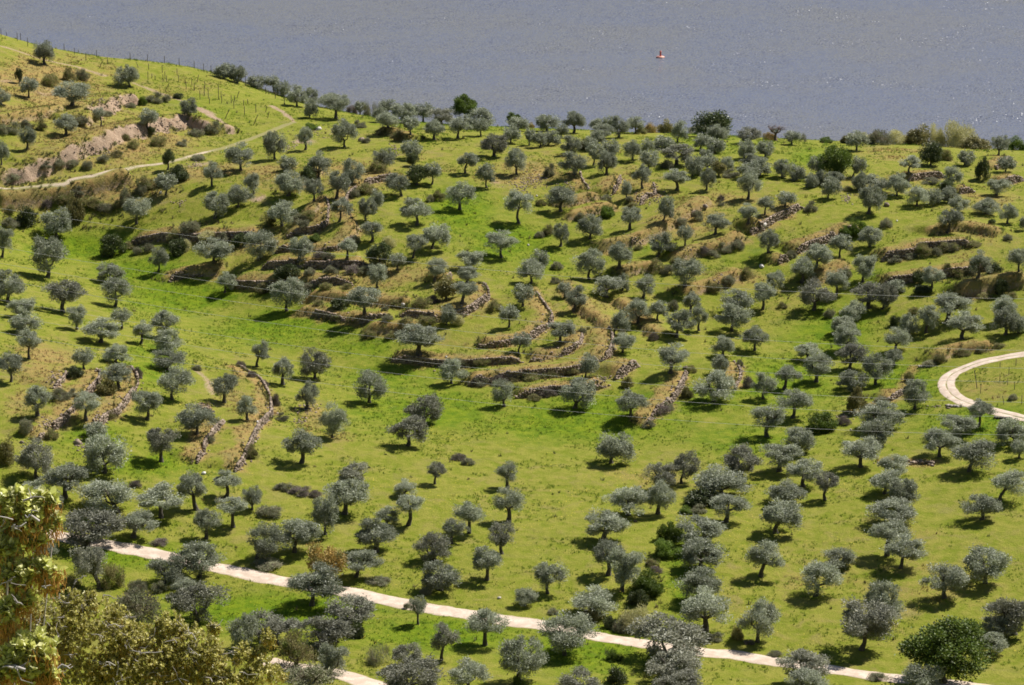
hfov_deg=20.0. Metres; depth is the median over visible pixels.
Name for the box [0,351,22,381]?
olive tree
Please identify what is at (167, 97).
scrub bush
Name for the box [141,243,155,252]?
scrub bush
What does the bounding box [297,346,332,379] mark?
olive tree
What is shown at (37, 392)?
olive tree
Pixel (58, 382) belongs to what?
dry stone wall
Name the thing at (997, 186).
olive tree
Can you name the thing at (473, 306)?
dry stone wall
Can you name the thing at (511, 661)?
olive tree
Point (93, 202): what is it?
heath bush
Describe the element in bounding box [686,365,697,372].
heath bush
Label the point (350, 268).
heather bush
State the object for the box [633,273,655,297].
olive tree
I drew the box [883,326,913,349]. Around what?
olive tree
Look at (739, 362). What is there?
scrub bush
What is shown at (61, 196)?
heath bush
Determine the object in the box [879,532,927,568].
olive tree
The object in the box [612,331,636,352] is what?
olive tree
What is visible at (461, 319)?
willow bush
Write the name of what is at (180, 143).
scrub bush
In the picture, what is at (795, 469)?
olive tree
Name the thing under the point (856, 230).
leafy bush
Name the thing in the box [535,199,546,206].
heath bush
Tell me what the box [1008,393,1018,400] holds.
scrub bush
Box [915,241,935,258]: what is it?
heath bush
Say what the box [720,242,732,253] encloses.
scrub bush
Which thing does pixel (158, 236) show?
dry stone wall
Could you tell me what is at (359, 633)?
oak bush
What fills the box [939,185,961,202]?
olive tree
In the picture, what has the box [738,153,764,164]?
olive tree
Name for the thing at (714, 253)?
scrub bush
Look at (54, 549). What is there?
olive tree
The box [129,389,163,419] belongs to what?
olive tree
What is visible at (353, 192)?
scrub bush
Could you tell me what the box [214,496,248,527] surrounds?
olive tree
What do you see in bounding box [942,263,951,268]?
heath bush
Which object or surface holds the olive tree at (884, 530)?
on the ground at (940, 492)
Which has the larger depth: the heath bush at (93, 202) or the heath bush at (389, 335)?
the heath bush at (93, 202)
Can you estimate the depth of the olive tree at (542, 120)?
630.67 m
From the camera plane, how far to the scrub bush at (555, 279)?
518.22 m
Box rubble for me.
[38,94,949,501]
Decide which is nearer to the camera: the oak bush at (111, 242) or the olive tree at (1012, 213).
the olive tree at (1012, 213)
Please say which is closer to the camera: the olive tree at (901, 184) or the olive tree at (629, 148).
the olive tree at (901, 184)
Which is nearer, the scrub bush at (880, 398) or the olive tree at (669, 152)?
the scrub bush at (880, 398)
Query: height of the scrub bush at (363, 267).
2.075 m
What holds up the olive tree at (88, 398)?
on the ground at (940, 492)
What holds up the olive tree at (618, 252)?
on the ground at (940, 492)
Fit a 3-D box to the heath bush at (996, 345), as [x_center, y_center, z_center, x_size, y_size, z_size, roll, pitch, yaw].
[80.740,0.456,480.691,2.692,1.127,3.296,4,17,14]
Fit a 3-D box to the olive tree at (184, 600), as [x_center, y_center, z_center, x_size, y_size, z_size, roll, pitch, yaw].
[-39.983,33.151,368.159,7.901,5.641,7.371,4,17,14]
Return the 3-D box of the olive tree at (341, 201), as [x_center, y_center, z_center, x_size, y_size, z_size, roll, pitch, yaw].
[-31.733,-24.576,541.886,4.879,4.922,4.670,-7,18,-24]
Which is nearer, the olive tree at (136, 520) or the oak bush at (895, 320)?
the olive tree at (136, 520)
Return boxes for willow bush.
[178,239,191,251]
[197,229,214,242]
[367,259,384,266]
[382,235,396,248]
[451,312,465,324]
[618,603,649,634]
[887,129,906,144]
[927,123,945,146]
[940,117,977,147]
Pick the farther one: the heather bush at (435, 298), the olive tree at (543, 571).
the heather bush at (435, 298)
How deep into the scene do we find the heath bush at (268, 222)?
548.05 m
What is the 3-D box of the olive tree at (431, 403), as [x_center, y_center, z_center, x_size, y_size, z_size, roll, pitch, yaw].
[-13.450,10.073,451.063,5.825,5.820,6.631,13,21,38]
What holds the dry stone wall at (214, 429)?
on the ground at (940, 492)
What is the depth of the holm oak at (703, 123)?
623.85 m
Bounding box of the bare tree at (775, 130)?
[767,123,784,140]
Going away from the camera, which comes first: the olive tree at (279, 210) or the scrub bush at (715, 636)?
the scrub bush at (715, 636)
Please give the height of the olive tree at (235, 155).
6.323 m
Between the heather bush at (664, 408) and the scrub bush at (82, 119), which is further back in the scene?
the scrub bush at (82, 119)
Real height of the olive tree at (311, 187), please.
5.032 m
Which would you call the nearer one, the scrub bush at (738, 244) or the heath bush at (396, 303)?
the heath bush at (396, 303)
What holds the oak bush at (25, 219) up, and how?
on the ground at (940, 492)
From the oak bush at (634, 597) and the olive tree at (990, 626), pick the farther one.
the oak bush at (634, 597)
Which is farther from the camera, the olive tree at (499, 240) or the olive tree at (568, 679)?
the olive tree at (499, 240)
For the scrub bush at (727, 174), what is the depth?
574.43 m
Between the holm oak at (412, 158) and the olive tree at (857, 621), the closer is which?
the olive tree at (857, 621)
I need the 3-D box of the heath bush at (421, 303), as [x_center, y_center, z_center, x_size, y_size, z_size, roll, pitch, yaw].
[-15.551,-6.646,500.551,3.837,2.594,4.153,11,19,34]
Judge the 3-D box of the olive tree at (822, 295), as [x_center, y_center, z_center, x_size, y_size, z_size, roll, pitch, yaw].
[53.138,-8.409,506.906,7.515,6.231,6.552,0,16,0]
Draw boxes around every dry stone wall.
[32,368,100,440]
[49,370,67,388]
[97,365,143,428]
[131,229,254,244]
[162,267,224,282]
[191,419,225,463]
[228,275,353,292]
[233,364,278,471]
[259,258,368,269]
[274,173,394,253]
[287,196,333,238]
[302,307,385,323]
[390,355,523,371]
[398,282,490,320]
[467,326,616,386]
[477,291,553,348]
[514,381,610,398]
[529,333,583,361]
[579,171,589,189]
[611,175,622,195]
[614,358,640,379]
[637,182,664,204]
[647,370,688,420]
[733,360,744,389]
[749,221,764,234]
[757,203,804,231]
[777,254,790,264]
[795,224,857,254]
[873,459,935,466]
[879,264,987,283]
[880,239,973,261]
[886,389,902,401]
[908,171,945,181]
[958,185,975,193]
[1004,175,1023,184]
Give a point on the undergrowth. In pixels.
(350, 279)
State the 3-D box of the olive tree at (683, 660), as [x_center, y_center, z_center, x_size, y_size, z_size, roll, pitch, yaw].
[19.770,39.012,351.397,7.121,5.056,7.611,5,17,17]
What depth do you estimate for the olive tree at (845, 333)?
487.60 m
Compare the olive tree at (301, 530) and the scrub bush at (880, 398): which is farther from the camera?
the scrub bush at (880, 398)
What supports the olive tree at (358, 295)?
on the ground at (940, 492)
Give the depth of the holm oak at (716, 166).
574.38 m
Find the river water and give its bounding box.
[0,0,1023,149]
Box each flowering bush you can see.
[644,122,657,132]
[761,131,777,139]
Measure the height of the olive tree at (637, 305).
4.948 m
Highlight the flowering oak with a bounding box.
[305,540,348,576]
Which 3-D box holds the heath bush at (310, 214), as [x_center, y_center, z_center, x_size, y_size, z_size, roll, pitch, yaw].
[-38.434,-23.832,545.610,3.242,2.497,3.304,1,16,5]
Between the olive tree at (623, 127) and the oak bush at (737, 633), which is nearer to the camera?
the oak bush at (737, 633)
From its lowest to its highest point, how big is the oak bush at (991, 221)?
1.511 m
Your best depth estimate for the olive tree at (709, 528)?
395.75 m
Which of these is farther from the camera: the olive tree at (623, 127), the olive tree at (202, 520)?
the olive tree at (623, 127)
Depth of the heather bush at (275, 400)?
454.78 m
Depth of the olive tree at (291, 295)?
513.44 m
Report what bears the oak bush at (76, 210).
on the ground at (940, 492)
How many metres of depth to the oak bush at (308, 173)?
567.44 m
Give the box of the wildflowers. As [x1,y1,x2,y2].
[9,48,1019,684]
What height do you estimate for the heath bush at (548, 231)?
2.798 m
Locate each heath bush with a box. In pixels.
[4,203,15,213]
[32,117,47,130]
[42,72,61,87]
[42,428,58,439]
[52,192,69,203]
[61,573,80,588]
[63,67,79,80]
[80,196,90,206]
[85,196,104,209]
[93,114,101,120]
[99,562,125,589]
[108,409,117,419]
[110,149,123,157]
[110,199,120,209]
[122,134,130,140]
[124,241,136,249]
[127,139,139,149]
[135,175,155,190]
[148,134,168,146]
[166,228,179,240]
[242,443,259,458]
[253,281,270,293]
[259,208,277,228]
[300,210,314,220]
[311,299,324,305]
[319,282,332,290]
[331,313,340,321]
[339,282,352,289]
[354,183,369,194]
[355,182,378,194]
[361,329,377,338]
[365,160,389,173]
[372,128,385,135]
[384,330,396,338]
[389,129,404,140]
[390,299,403,307]
[397,316,414,324]
[410,296,432,308]
[416,315,436,324]
[431,189,447,202]
[473,357,489,367]
[484,299,503,312]
[509,375,521,382]
[521,372,546,381]
[528,393,541,400]
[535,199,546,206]
[540,224,553,235]
[540,369,559,378]
[566,368,579,373]
[627,201,638,207]
[634,244,642,249]
[636,128,648,133]
[646,558,658,566]
[648,258,664,273]
[671,255,682,262]
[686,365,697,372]
[706,282,722,293]
[741,266,755,278]
[776,301,788,308]
[842,185,853,190]
[903,371,914,380]
[907,307,918,315]
[913,242,930,256]
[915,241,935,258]
[933,242,949,251]
[934,354,945,361]
[940,148,952,160]
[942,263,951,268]
[948,242,961,251]
[949,269,962,277]
[954,348,971,356]
[966,240,981,246]
[974,346,988,353]
[978,292,992,299]
[993,342,1007,348]
[1005,292,1017,298]
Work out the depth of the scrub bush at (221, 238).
545.82 m
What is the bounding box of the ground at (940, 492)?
[0,34,1023,684]
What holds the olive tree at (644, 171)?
on the ground at (940, 492)
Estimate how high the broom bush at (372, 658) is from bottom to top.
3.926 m
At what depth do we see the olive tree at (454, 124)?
610.35 m
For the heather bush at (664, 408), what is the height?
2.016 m
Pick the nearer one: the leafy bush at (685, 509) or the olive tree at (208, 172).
the leafy bush at (685, 509)
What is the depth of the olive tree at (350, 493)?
405.49 m
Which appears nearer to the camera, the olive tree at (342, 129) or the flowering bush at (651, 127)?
the olive tree at (342, 129)
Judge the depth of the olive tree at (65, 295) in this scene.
490.20 m
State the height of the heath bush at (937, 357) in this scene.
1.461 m
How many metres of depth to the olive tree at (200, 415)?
428.79 m
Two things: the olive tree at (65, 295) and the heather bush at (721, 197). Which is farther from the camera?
the heather bush at (721, 197)
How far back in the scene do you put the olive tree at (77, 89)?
613.18 m
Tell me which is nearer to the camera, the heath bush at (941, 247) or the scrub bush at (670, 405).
the scrub bush at (670, 405)
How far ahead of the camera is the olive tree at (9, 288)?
490.08 m
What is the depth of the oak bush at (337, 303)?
507.56 m
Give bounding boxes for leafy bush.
[138,96,147,105]
[305,122,317,129]
[308,233,321,241]
[513,675,524,684]
[600,206,613,218]
[604,648,622,662]
[625,567,667,597]
[654,537,682,558]
[656,521,682,542]
[677,505,692,514]
[803,411,838,432]
[819,136,832,142]
[835,225,854,235]
[849,217,865,236]
[1006,135,1023,150]
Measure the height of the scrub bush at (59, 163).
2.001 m
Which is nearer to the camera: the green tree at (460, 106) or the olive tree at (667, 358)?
the olive tree at (667, 358)
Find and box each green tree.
[449,93,477,122]
[505,112,521,122]
[815,144,853,175]
[894,615,998,683]
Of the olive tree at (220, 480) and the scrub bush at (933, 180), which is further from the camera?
the scrub bush at (933, 180)
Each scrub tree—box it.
[111,585,163,628]
[277,627,319,670]
[280,659,343,684]
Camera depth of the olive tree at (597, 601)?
373.12 m
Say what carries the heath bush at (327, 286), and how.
on the ground at (940, 492)
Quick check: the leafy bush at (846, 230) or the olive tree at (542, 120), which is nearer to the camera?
the leafy bush at (846, 230)
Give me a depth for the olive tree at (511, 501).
405.09 m
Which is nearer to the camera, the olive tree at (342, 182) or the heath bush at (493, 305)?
the heath bush at (493, 305)
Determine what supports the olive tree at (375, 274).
on the ground at (940, 492)
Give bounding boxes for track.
[0,122,296,189]
[47,529,989,684]
[263,658,386,684]
[937,351,1023,420]
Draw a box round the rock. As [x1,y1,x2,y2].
[73,439,80,444]
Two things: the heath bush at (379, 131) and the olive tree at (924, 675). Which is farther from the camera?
the heath bush at (379, 131)
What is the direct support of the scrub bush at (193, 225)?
on the ground at (940, 492)
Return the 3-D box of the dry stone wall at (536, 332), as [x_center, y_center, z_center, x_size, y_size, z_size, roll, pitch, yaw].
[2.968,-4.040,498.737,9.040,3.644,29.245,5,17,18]
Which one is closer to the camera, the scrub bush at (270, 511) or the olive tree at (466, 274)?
the scrub bush at (270, 511)
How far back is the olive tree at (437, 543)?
390.10 m
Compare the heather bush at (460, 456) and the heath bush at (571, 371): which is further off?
the heath bush at (571, 371)
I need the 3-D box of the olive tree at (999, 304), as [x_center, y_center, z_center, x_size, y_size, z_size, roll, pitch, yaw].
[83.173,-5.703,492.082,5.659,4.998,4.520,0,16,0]
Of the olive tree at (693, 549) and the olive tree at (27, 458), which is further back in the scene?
the olive tree at (27, 458)
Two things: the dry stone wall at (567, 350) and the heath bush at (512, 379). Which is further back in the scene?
the dry stone wall at (567, 350)
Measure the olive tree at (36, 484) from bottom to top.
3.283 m
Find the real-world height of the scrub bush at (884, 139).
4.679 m
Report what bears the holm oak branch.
on the ground at (940, 492)
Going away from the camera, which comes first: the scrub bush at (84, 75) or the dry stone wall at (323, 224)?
the dry stone wall at (323, 224)
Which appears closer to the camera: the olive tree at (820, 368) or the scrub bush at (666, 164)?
the olive tree at (820, 368)
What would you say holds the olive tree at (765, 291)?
on the ground at (940, 492)
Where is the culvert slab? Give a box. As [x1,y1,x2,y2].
[946,404,964,407]
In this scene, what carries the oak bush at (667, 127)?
on the ground at (940, 492)
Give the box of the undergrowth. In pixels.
[0,37,1023,684]
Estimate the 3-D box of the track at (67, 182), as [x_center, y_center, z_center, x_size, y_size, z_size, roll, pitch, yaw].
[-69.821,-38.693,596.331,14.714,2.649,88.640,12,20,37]
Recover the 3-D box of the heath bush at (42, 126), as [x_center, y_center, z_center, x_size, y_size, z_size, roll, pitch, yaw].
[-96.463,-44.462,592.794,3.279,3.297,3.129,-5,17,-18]
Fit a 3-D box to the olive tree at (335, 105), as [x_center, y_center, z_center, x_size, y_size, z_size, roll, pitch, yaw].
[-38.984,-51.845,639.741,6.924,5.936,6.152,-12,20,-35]
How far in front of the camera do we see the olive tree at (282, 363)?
467.47 m
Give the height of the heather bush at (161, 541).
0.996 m
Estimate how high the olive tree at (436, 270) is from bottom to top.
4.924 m
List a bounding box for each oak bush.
[0,434,15,465]
[0,576,289,684]
[14,204,36,227]
[65,190,85,223]
[65,365,84,378]
[95,373,117,394]
[99,233,126,257]
[147,125,155,134]
[166,164,186,177]
[168,237,188,256]
[172,93,183,98]
[174,170,189,181]
[231,232,247,247]
[272,263,301,279]
[299,164,316,179]
[330,296,352,310]
[351,622,364,638]
[582,609,604,622]
[603,615,616,628]
[607,665,628,684]
[620,376,634,388]
[625,589,648,605]
[655,118,672,132]
[678,385,693,398]
[683,488,717,507]
[730,624,743,640]
[840,132,852,143]
[889,315,901,326]
[901,123,930,145]
[912,269,924,283]
[913,284,932,293]
[939,180,955,190]
[957,135,991,149]
[974,155,990,180]
[986,260,1003,274]
[988,219,995,224]
[993,278,1009,295]
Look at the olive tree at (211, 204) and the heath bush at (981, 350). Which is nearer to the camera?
the heath bush at (981, 350)
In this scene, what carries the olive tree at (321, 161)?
on the ground at (940, 492)
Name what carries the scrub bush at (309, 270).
on the ground at (940, 492)
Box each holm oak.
[14,67,22,83]
[162,148,174,169]
[365,241,393,265]
[405,164,431,184]
[406,153,418,165]
[431,273,459,299]
[690,109,734,136]
[710,160,726,175]
[845,386,867,412]
[917,140,943,164]
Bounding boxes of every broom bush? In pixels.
[362,101,370,115]
[364,642,392,665]
[800,133,806,141]
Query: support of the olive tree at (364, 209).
on the ground at (940, 492)
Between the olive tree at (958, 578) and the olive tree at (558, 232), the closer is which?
the olive tree at (958, 578)
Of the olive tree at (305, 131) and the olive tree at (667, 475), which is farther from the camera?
the olive tree at (305, 131)
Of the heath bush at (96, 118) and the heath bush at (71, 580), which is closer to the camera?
the heath bush at (71, 580)
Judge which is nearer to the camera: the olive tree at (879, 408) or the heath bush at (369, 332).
the olive tree at (879, 408)
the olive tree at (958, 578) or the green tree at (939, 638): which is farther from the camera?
the olive tree at (958, 578)
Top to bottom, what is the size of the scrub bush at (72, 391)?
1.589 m
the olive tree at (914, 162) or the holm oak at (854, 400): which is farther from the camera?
the olive tree at (914, 162)
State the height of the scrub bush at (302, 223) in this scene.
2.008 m
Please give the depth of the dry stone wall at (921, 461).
428.67 m
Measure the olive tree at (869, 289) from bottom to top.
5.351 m
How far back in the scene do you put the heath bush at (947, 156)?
593.33 m
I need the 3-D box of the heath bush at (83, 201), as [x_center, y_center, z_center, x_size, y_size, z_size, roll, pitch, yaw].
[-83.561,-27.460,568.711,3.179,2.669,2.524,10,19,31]
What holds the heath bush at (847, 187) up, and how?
on the ground at (940, 492)
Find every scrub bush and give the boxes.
[0,123,8,134]
[1,217,20,227]
[2,121,22,134]
[4,173,21,182]
[18,417,33,434]
[19,119,33,128]
[40,161,52,169]
[49,388,72,401]
[54,159,66,167]
[66,159,78,167]
[68,388,77,396]
[69,185,84,196]
[74,67,89,81]
[75,114,88,124]
[81,160,92,169]
[95,203,113,213]
[96,154,109,161]
[105,110,113,116]
[119,187,130,206]
[124,102,135,107]
[127,578,147,591]
[131,246,142,254]
[133,183,146,196]
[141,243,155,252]
[145,91,163,103]
[151,580,169,593]
[161,94,171,101]
[176,139,187,146]
[178,220,201,234]
[187,128,204,136]
[190,154,204,160]
[191,365,200,370]
[205,120,224,134]
[208,435,214,442]
[217,232,229,240]
[250,556,282,571]
[251,504,283,518]
[272,482,294,491]
[275,411,289,421]
[292,213,307,223]
[297,219,310,228]
[299,282,314,290]
[302,267,315,275]
[321,252,335,260]
[322,265,339,273]
[349,189,359,197]
[349,234,360,243]
[353,119,366,127]
[357,265,368,273]
[361,137,370,142]
[362,574,392,586]
[381,314,393,322]
[419,588,431,595]
[426,194,434,202]
[456,358,466,365]
[460,457,475,465]
[473,376,488,386]
[534,230,544,237]
[542,162,554,176]
[547,607,558,614]
[550,261,563,269]
[550,276,560,283]
[574,212,583,220]
[578,326,586,334]
[600,195,611,200]
[612,618,628,633]
[626,196,633,201]
[642,420,655,428]
[657,264,675,274]
[660,159,674,168]
[664,401,675,410]
[667,300,678,310]
[675,216,687,226]
[688,126,698,133]
[690,503,706,514]
[692,209,704,221]
[706,249,721,257]
[706,631,724,642]
[717,200,724,205]
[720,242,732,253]
[722,168,741,177]
[722,275,735,283]
[730,237,745,250]
[736,359,743,366]
[768,650,783,656]
[786,250,796,258]
[802,201,818,211]
[823,309,835,318]
[842,267,852,277]
[866,129,893,144]
[866,672,892,681]
[874,396,889,401]
[879,217,892,227]
[887,255,902,262]
[904,252,917,259]
[920,177,941,184]
[922,359,936,366]
[931,247,942,255]
[942,242,958,252]
[965,267,977,275]
[1003,233,1012,240]
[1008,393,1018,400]
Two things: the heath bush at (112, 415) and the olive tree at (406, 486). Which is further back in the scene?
the heath bush at (112, 415)
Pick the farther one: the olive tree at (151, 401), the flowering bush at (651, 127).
the flowering bush at (651, 127)
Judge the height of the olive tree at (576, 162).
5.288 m
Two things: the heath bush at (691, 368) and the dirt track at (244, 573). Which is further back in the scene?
the heath bush at (691, 368)
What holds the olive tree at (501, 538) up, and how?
on the ground at (940, 492)
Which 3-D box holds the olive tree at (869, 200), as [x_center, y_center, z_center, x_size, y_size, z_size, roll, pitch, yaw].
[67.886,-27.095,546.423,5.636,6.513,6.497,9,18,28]
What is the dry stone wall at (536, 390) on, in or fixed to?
on the ground at (940, 492)
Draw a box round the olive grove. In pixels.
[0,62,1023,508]
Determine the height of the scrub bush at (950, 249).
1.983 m
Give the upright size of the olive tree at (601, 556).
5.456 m
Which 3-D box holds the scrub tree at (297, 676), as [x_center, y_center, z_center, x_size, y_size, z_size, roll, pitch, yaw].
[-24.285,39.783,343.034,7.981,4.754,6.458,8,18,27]
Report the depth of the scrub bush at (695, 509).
411.20 m
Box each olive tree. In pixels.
[0,87,12,105]
[0,225,14,257]
[0,268,28,302]
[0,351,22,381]
[5,296,36,315]
[7,312,43,335]
[12,437,54,478]
[15,329,42,358]
[17,125,36,149]
[22,384,54,416]
[23,479,49,492]
[28,233,69,277]
[31,542,58,556]
[33,40,55,64]
[36,461,88,498]
[39,207,71,238]
[40,279,88,312]
[51,80,94,105]
[53,112,77,134]
[57,506,131,547]
[65,304,87,329]
[69,544,107,589]
[71,390,101,420]
[74,478,138,513]
[77,316,121,342]
[79,433,132,474]
[96,261,126,281]
[99,276,135,306]
[99,361,134,387]
[102,343,132,362]
[112,64,140,86]
[121,509,159,538]
[123,196,152,224]
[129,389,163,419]
[132,319,153,343]
[134,481,185,518]
[144,551,186,583]
[146,426,180,462]
[147,245,169,271]
[149,309,180,332]
[150,348,188,370]
[152,328,185,350]
[156,364,197,399]
[162,580,231,622]
[170,576,196,592]
[174,402,220,434]
[175,539,226,577]
[176,469,207,510]
[179,97,196,113]
[192,236,233,263]
[193,508,222,538]
[201,190,231,218]
[202,160,222,186]
[208,372,240,402]
[212,469,242,497]
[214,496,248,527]
[217,270,237,292]
[222,140,254,170]
[225,612,261,646]
[226,183,254,207]
[229,64,247,82]
[235,394,258,420]
[241,485,263,509]
[243,172,259,194]
[244,228,279,260]
[245,521,287,559]
[249,607,301,644]
[250,339,270,366]
[262,130,288,159]
[267,199,297,226]
[267,276,310,311]
[272,169,307,195]
[272,356,293,384]
[273,518,323,552]
[280,427,322,463]
[283,559,348,606]
[286,84,307,105]
[288,234,315,262]
[291,614,358,651]
[295,126,312,149]
[295,378,319,408]
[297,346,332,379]
[301,87,319,104]
[301,177,324,201]
[307,150,331,178]
[310,491,338,534]
[317,92,341,108]
[317,401,350,437]
[317,642,351,675]
[318,93,351,118]
[322,475,372,514]
[322,593,378,628]
[327,170,350,198]
[327,197,353,221]
[329,117,360,146]
[337,236,357,258]
[337,461,368,483]
[341,157,366,183]
[344,286,382,314]
[344,549,384,577]
[353,368,389,402]
[354,516,398,552]
[356,196,377,220]
[358,220,384,241]
[366,263,387,287]
[372,148,396,165]
[372,504,400,525]
[374,110,399,127]
[376,651,446,684]
[382,172,409,196]
[384,414,429,445]
[391,102,417,121]
[391,641,422,665]
[392,478,416,494]
[393,322,445,355]
[395,492,425,525]
[399,197,436,225]
[403,390,446,422]
[405,234,428,257]
[407,594,428,624]
[411,531,451,561]
[420,559,462,590]
[422,118,445,139]
[422,221,451,248]
[424,107,453,125]
[426,257,448,282]
[426,461,446,483]
[430,620,462,660]
[437,358,471,383]
[442,517,471,543]
[445,180,477,209]
[447,656,493,684]
[448,116,472,138]
[450,501,487,533]
[451,281,478,303]
[455,266,481,282]
[456,250,487,266]
[457,152,479,172]
[460,107,496,126]
[462,607,510,645]
[471,545,503,580]
[479,133,509,156]
[483,229,519,257]
[486,520,514,554]
[490,378,513,406]
[490,485,526,522]
[493,459,519,488]
[496,632,549,682]
[502,188,533,223]
[504,147,527,174]
[514,258,545,283]
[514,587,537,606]
[531,560,571,593]
[534,114,562,131]
[537,609,601,655]
[544,186,577,211]
[547,320,575,342]
[552,222,569,246]
[555,665,602,684]
[558,150,589,174]
[558,377,598,408]
[559,110,585,132]
[560,134,583,153]
[565,284,587,312]
[568,583,618,616]
[571,248,608,279]
[573,214,603,238]
[584,505,630,540]
[590,123,615,137]
[592,275,625,297]
[592,537,625,575]
[594,149,618,174]
[595,429,638,463]
[600,485,650,515]
[607,241,633,269]
[607,546,646,592]
[609,115,631,137]
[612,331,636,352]
[615,389,651,418]
[620,206,642,229]
[621,139,641,159]
[623,610,709,665]
[624,297,652,323]
[631,163,651,188]
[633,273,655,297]
[641,461,679,485]
[645,644,703,677]
[646,231,677,256]
[646,478,677,514]
[651,667,704,684]
[655,342,690,373]
[656,143,695,164]
[662,168,690,190]
[665,309,696,337]
[669,564,723,598]
[671,257,707,287]
[673,449,701,483]
[674,512,727,544]
[677,536,729,569]
[678,584,733,631]
[682,291,701,313]
[689,305,708,330]
[689,463,754,494]
[692,369,737,401]
[699,148,718,170]
[699,167,716,190]
[701,213,731,234]
[705,124,729,139]
[708,334,734,356]
[709,492,753,522]
[710,354,728,371]
[714,302,755,331]
[719,288,755,309]
[721,442,764,477]
[735,596,781,642]
[736,126,762,142]
[737,167,763,199]
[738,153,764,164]
[738,202,758,224]
[739,324,770,350]
[744,539,785,577]
[748,403,787,436]
[751,373,780,398]
[753,281,776,309]
[756,228,779,252]
[758,443,804,471]
[759,496,804,533]
[764,476,807,503]
[766,269,784,288]
[772,159,794,177]
[774,388,813,418]
[775,364,803,389]
[775,648,831,681]
[780,426,816,450]
[784,666,831,684]
[785,457,824,487]
[790,256,817,283]
[794,341,822,356]
[796,276,837,310]
[800,558,844,596]
[801,242,834,268]
[803,351,835,382]
[813,470,840,500]
[821,171,846,181]
[822,546,857,569]
[823,268,850,294]
[829,315,856,332]
[833,323,860,346]
[834,341,869,369]
[834,369,870,392]
[839,298,867,320]
[839,594,902,650]
[840,435,882,467]
[850,281,890,308]
[851,170,867,190]
[851,398,904,427]
[852,253,877,282]
[857,183,886,213]
[857,226,882,246]
[857,415,894,445]
[861,352,894,384]
[862,578,906,623]
[864,519,915,556]
[865,496,917,525]
[867,467,903,493]
[874,452,908,475]
[878,282,898,308]
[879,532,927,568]
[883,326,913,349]
[884,171,911,195]
[885,347,903,365]
[887,476,920,505]
[898,311,920,334]
[899,155,921,173]
[900,662,947,684]
[901,377,932,409]
[904,185,929,205]
[917,304,942,333]
[918,561,969,598]
[921,265,945,287]
[921,426,962,456]
[933,290,973,323]
[937,208,964,233]
[938,413,977,437]
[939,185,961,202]
[942,165,963,182]
[942,310,985,339]
[948,196,969,210]
[948,438,997,471]
[960,492,1003,519]
[962,543,1014,583]
[967,398,997,426]
[969,249,993,277]
[971,197,1002,214]
[979,594,1023,638]
[979,615,1009,636]
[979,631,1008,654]
[985,178,1013,195]
[989,134,1010,155]
[989,294,1018,316]
[989,303,1022,334]
[990,468,1023,501]
[993,416,1023,446]
[997,203,1018,223]
[1004,248,1023,271]
[1010,438,1023,458]
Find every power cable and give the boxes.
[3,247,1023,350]
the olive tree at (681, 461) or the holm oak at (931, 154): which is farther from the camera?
the holm oak at (931, 154)
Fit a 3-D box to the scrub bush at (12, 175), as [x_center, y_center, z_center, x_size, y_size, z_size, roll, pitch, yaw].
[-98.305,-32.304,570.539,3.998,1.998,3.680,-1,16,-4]
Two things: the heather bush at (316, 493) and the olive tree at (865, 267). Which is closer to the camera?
the heather bush at (316, 493)
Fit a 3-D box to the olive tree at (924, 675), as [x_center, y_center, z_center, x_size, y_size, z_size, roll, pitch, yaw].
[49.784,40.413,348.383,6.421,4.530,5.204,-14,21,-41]
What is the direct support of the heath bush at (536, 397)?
on the ground at (940, 492)
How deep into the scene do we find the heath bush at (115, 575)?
378.08 m
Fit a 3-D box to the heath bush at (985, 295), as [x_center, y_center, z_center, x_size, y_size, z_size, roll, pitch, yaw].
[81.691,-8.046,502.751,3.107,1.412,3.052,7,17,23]
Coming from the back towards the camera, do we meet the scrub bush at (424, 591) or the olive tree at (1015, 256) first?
the olive tree at (1015, 256)
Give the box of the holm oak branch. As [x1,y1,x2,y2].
[0,483,72,684]
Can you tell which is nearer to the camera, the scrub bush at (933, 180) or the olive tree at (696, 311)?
the olive tree at (696, 311)
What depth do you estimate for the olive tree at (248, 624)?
357.84 m
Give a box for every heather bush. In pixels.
[40,199,52,208]
[128,480,142,487]
[133,366,142,377]
[148,537,167,546]
[234,360,245,365]
[246,370,256,377]
[271,393,280,406]
[288,484,311,496]
[308,490,321,497]
[311,251,326,258]
[343,263,359,274]
[346,105,357,113]
[426,294,441,303]
[450,452,466,461]
[491,374,508,383]
[540,386,557,396]
[646,332,658,340]
[649,565,663,574]
[656,403,670,414]
[700,246,710,254]
[716,195,724,200]
[742,376,754,387]
[743,639,754,644]
[835,415,851,425]
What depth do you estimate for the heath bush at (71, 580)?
376.84 m
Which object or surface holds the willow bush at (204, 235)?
on the ground at (940, 492)
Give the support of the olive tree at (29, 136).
on the ground at (940, 492)
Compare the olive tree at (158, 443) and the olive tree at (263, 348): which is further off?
the olive tree at (263, 348)
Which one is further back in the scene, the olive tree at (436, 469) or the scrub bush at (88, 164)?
the scrub bush at (88, 164)
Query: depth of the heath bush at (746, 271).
520.83 m
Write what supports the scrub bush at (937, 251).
on the ground at (940, 492)

